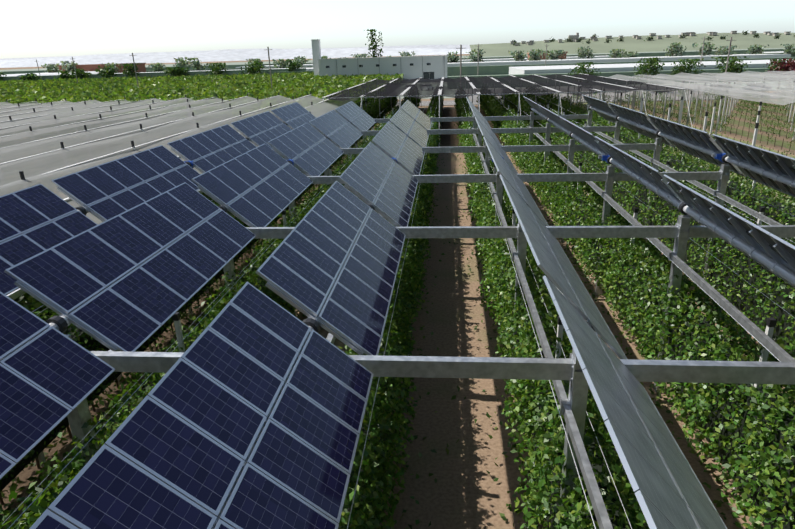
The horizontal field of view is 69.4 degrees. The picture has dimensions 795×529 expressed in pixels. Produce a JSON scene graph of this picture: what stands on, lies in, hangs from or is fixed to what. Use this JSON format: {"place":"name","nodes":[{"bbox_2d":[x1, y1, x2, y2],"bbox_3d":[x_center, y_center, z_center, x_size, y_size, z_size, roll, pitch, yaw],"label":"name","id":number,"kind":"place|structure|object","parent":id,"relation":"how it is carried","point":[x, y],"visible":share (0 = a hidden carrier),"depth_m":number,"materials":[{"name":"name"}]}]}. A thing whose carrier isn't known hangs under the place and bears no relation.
{"place":"outdoors","nodes":[
{"label":"outdoors","id":0,"kind":"place"},
{"bbox_2d":[0,95,358,223],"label":"hail net field","id":1,"kind":"structure","parent":0,"point":[33,168],"depth_m":39.75,"materials":[{"name":"white fabric"}]},
{"bbox_2d":[6,92,312,179],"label":"hail net post caps","id":2,"kind":"object","parent":1,"relation":"on","point":[22,176],"visible":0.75,"depth_m":44.69,"materials":[{"name":"black plastic"}]},
{"bbox_2d":[0,95,328,200],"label":"hail net ridge bands","id":3,"kind":"object","parent":1,"relation":"on","point":[109,125],"visible":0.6,"depth_m":40.06,"materials":[{"name":"white fabric"}]},
{"bbox_2d":[0,45,469,60],"bbox_3d":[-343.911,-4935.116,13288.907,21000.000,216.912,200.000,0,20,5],"label":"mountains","id":4,"kind":"structure","parent":0,"point":[442,46],"depth_m":13261.95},
{"bbox_2d":[0,48,470,67],"bbox_3d":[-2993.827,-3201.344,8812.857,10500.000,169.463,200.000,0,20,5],"label":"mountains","id":5,"kind":"structure","parent":0,"point":[217,55],"depth_m":8794.57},
{"bbox_2d":[336,57,432,79],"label":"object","id":6,"kind":"object","parent":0,"point":[400,60],"visible":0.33,"depth_m":186.03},
{"bbox_2d":[0,54,794,528],"bbox_3d":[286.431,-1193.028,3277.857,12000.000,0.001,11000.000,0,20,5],"label":"ground","id":7,"kind":"structure","parent":0,"point":[464,492],"depth_m":14.88,"materials":[{"name":"soil"}]},
{"bbox_2d":[0,117,280,319],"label":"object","id":8,"kind":"object","parent":7,"relation":"on","point":[25,304],"depth_m":29.34,"materials":[{"name":"grey metal"}]},
{"bbox_2d":[2,97,329,202],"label":"hail net posts","id":9,"kind":"object","parent":7,"relation":"on","point":[89,125],"visible":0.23,"depth_m":53.41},
{"bbox_2d":[0,71,403,136],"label":"field rows","id":10,"kind":"object","parent":7,"relation":"on","point":[296,85],"depth_m":140.07,"materials":[{"name":"green plant"}]},
{"bbox_2d":[0,183,785,504],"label":"orchard trunks","id":11,"kind":"object","parent":7,"relation":"on","point":[156,349],"visible":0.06,"depth_m":14.93,"materials":[{"name":"plant"}]},
{"bbox_2d":[1,107,785,528],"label":"weeds","id":12,"kind":"object","parent":7,"relation":"on","point":[719,503],"visible":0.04,"depth_m":14.90,"materials":[{"name":"green plant"}]},
{"bbox_2d":[0,93,794,528],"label":"crop plants","id":13,"kind":"object","parent":7,"relation":"on","point":[494,255],"depth_m":13.50,"materials":[{"name":"green plant"}]},
{"bbox_2d":[6,111,794,528],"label":"pv steel structure","id":14,"kind":"object","parent":7,"relation":"on","point":[554,371],"visible":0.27,"depth_m":11.68,"materials":[{"name":"grey metal"}]},
{"bbox_2d":[46,106,728,332],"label":"bearing brackets","id":15,"kind":"object","parent":14,"relation":"on","point":[61,322],"visible":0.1,"depth_m":13.36,"materials":[{"name":"silver metal"}]},
{"bbox_2d":[0,107,794,528],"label":"pv torque tubes","id":16,"kind":"object","parent":15,"relation":"in","point":[772,265],"visible":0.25,"depth_m":13.37},
{"bbox_2d":[0,95,794,528],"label":"solar panel frames","id":17,"kind":"structure","parent":14,"relation":"on","point":[598,143],"depth_m":9.29,"materials":[{"name":"silver metal"}]},
{"bbox_2d":[0,96,794,528],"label":"solar panels","id":18,"kind":"object","parent":17,"relation":"in","point":[108,490],"visible":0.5,"depth_m":8.63,"materials":[{"name":"blue glass"}]},
{"bbox_2d":[467,98,726,528],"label":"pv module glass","id":19,"kind":"object","parent":17,"relation":"on","point":[663,496],"visible":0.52,"depth_m":5.84,"materials":[{"name":"grey glass"}]},
{"bbox_2d":[606,107,794,253],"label":"pv junction boxes","id":20,"kind":"object","parent":17,"relation":"on","point":[771,180],"visible":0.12,"depth_m":17.04,"materials":[{"name":"black plastic"}]},
{"bbox_2d":[184,153,725,167],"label":"pv slew drives","id":21,"kind":"structure","parent":14,"relation":"attached to","point":[718,156],"depth_m":19.66,"materials":[{"name":"metal"}]},
{"bbox_2d":[38,93,773,489],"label":"trellis posts","id":22,"kind":"object","parent":7,"relation":"on","point":[558,345],"visible":0.04,"depth_m":11.61,"materials":[{"name":"grey metal"}]},
{"bbox_2d":[2,94,794,528],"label":"trellis wires","id":23,"kind":"object","parent":22,"relation":"attached to","point":[388,334],"visible":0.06,"depth_m":10.50,"materials":[{"name":"grey metal"}]},
{"bbox_2d":[172,96,776,326],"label":"trellis post caps","id":24,"kind":"object","parent":22,"relation":"on","point":[770,322],"visible":0.38,"depth_m":11.42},
{"bbox_2d":[323,89,691,146],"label":"support posts","id":25,"kind":"object","parent":7,"relation":"on","point":[684,94],"visible":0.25,"depth_m":54.33,"materials":[{"name":"metal"}]},
{"bbox_2d":[560,88,794,206],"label":"young orchard trees","id":26,"kind":"object","parent":7,"relation":"on","point":[691,108],"visible":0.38,"depth_m":69.92,"materials":[{"name":"green plant"}]},
{"bbox_2d":[567,76,794,180],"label":"posts","id":27,"kind":"object","parent":7,"relation":"on","point":[719,111],"visible":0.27,"depth_m":65.95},
{"bbox_2d":[570,92,793,200],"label":"young orchard stakes","id":28,"kind":"object","parent":7,"relation":"on","point":[724,118],"visible":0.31,"depth_m":69.64,"materials":[{"name":"wood"}]},
{"bbox_2d":[572,98,794,207],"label":"trellis wires","id":29,"kind":"object","parent":7,"relation":"on","point":[778,142],"depth_m":65.19,"materials":[{"name":"grey metal"}]},
{"bbox_2d":[0,48,794,98],"bbox_3d":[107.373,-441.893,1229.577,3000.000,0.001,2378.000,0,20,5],"label":"fields","id":30,"kind":"structure","parent":0,"point":[311,61],"depth_m":1217.93,"materials":[{"name":"green plant"}]},
{"bbox_2d":[0,71,97,76],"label":"tunnel greenhouses","id":31,"kind":"object","parent":30,"relation":"on","point":[43,74],"visible":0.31,"depth_m":281.21,"materials":[{"name":"white plastic"}]},
{"bbox_2d":[59,53,566,72],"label":"brick buildings","id":32,"kind":"structure","parent":30,"relation":"on","point":[141,67],"depth_m":319.68,"materials":[{"name":"brown brick"}]},
{"bbox_2d":[57,52,567,65],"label":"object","id":33,"kind":"structure","parent":32,"relation":"on","point":[145,63],"depth_m":318.14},
{"bbox_2d":[311,39,320,75],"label":"building tower","id":34,"kind":"structure","parent":30,"relation":"on","point":[316,50],"depth_m":191.28,"materials":[{"name":"white"}]},
{"bbox_2d":[317,55,447,78],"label":"warehouse building","id":35,"kind":"structure","parent":30,"relation":"on","point":[438,66],"depth_m":186.19,"materials":[{"name":"grey concrete"}]},
{"bbox_2d":[326,63,433,78],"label":"windows","id":36,"kind":"structure","parent":35,"relation":"in","point":[428,75],"depth_m":186.06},
{"bbox_2d":[36,37,732,91],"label":"utility poles","id":37,"kind":"object","parent":30,"relation":"on","point":[460,48],"visible":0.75,"depth_m":123.82,"materials":[{"name":"grey concrete"}]},
{"bbox_2d":[0,29,794,92],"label":"trees","id":38,"kind":"object","parent":30,"relation":"on","point":[783,65],"depth_m":245.41,"materials":[{"name":"green plant"}]},
{"bbox_2d":[0,49,794,83],"bbox_3d":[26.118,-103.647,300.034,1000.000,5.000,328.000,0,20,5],"label":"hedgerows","id":39,"kind":"object","parent":30,"relation":"on","point":[498,71],"visible":0.26,"depth_m":233.09,"materials":[{"name":"green plant"}]},
{"bbox_2d":[114,51,790,74],"bbox_3d":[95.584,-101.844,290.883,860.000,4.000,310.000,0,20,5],"label":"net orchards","id":40,"kind":"object","parent":30,"relation":"on","point":[601,67],"visible":0.3,"depth_m":269.23,"materials":[{"name":"white fabric"}]},
{"bbox_2d":[0,0,794,67],"label":"sky","id":41,"kind":"structure","parent":0,"point":[28,28],"materials":[{"name":"white"}]},
{"bbox_2d":[324,74,702,100],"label":"dark shade net","id":42,"kind":"object","parent":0,"point":[459,87],"visible":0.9,"depth_m":67.08,"materials":[{"name":"black fabric"}]},
{"bbox_2d":[321,73,683,97],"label":"solar panels","id":43,"kind":"object","parent":42,"relation":"attached to","point":[439,91],"visible":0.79,"depth_m":66.13,"materials":[{"name":"glass"}]},
{"bbox_2d":[396,84,792,105],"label":"road","id":44,"kind":"structure","parent":0,"point":[448,102],"depth_m":109.24,"materials":[{"name":"grey asphalt"}]},
{"bbox_2d":[396,92,780,106],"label":"road kerbs","id":45,"kind":"structure","parent":44,"relation":"on","point":[615,101],"depth_m":97.45,"materials":[{"name":"grey concrete"}]},
{"bbox_2d":[523,83,771,94],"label":"cars","id":46,"kind":"object","parent":44,"relation":"on","point":[751,87],"depth_m":111.58,"materials":[{"name":"white metal"}]},
{"bbox_2d":[473,114,729,414],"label":"pv brackets","id":47,"kind":"object","parent":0,"point":[572,379],"visible":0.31,"depth_m":13.86,"materials":[{"name":"silver metal"}]},
{"bbox_2d":[470,33,794,56],"bbox_3d":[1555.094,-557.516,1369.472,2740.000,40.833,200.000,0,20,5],"label":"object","id":48,"kind":"object","parent":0,"point":[632,44],"visible":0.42,"depth_m":1453.28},
{"bbox_2d":[510,31,790,44],"bbox_3d":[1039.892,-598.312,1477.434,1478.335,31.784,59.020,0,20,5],"label":"village houses","id":49,"kind":"structure","parent":48,"relation":"on","point":[575,37],"depth_m":1510.03,"materials":[{"name":"white paint"}]},
{"bbox_2d":[510,31,790,41],"bbox_3d":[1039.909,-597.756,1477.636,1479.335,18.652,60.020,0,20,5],"label":"village roofs","id":50,"kind":"structure","parent":49,"relation":"on","point":[653,33],"depth_m":1504.16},
{"bbox_2d":[512,30,794,45],"bbox_3d":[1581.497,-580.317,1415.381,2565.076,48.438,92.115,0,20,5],"label":"hill trees","id":51,"kind":"object","parent":48,"relation":"on","point":[651,38],"visible":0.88,"depth_m":1481.97,"materials":[{"name":"green plant"}]},
{"bbox_2d":[612,71,794,104],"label":"hail net","id":52,"kind":"object","parent":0,"point":[732,75],"depth_m":72.75,"materials":[{"name":"grey fabric"}]},
{"bbox_2d":[620,74,794,127],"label":"support posts","id":53,"kind":"object","parent":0,"point":[756,125],"visible":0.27,"depth_m":53.17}
]}

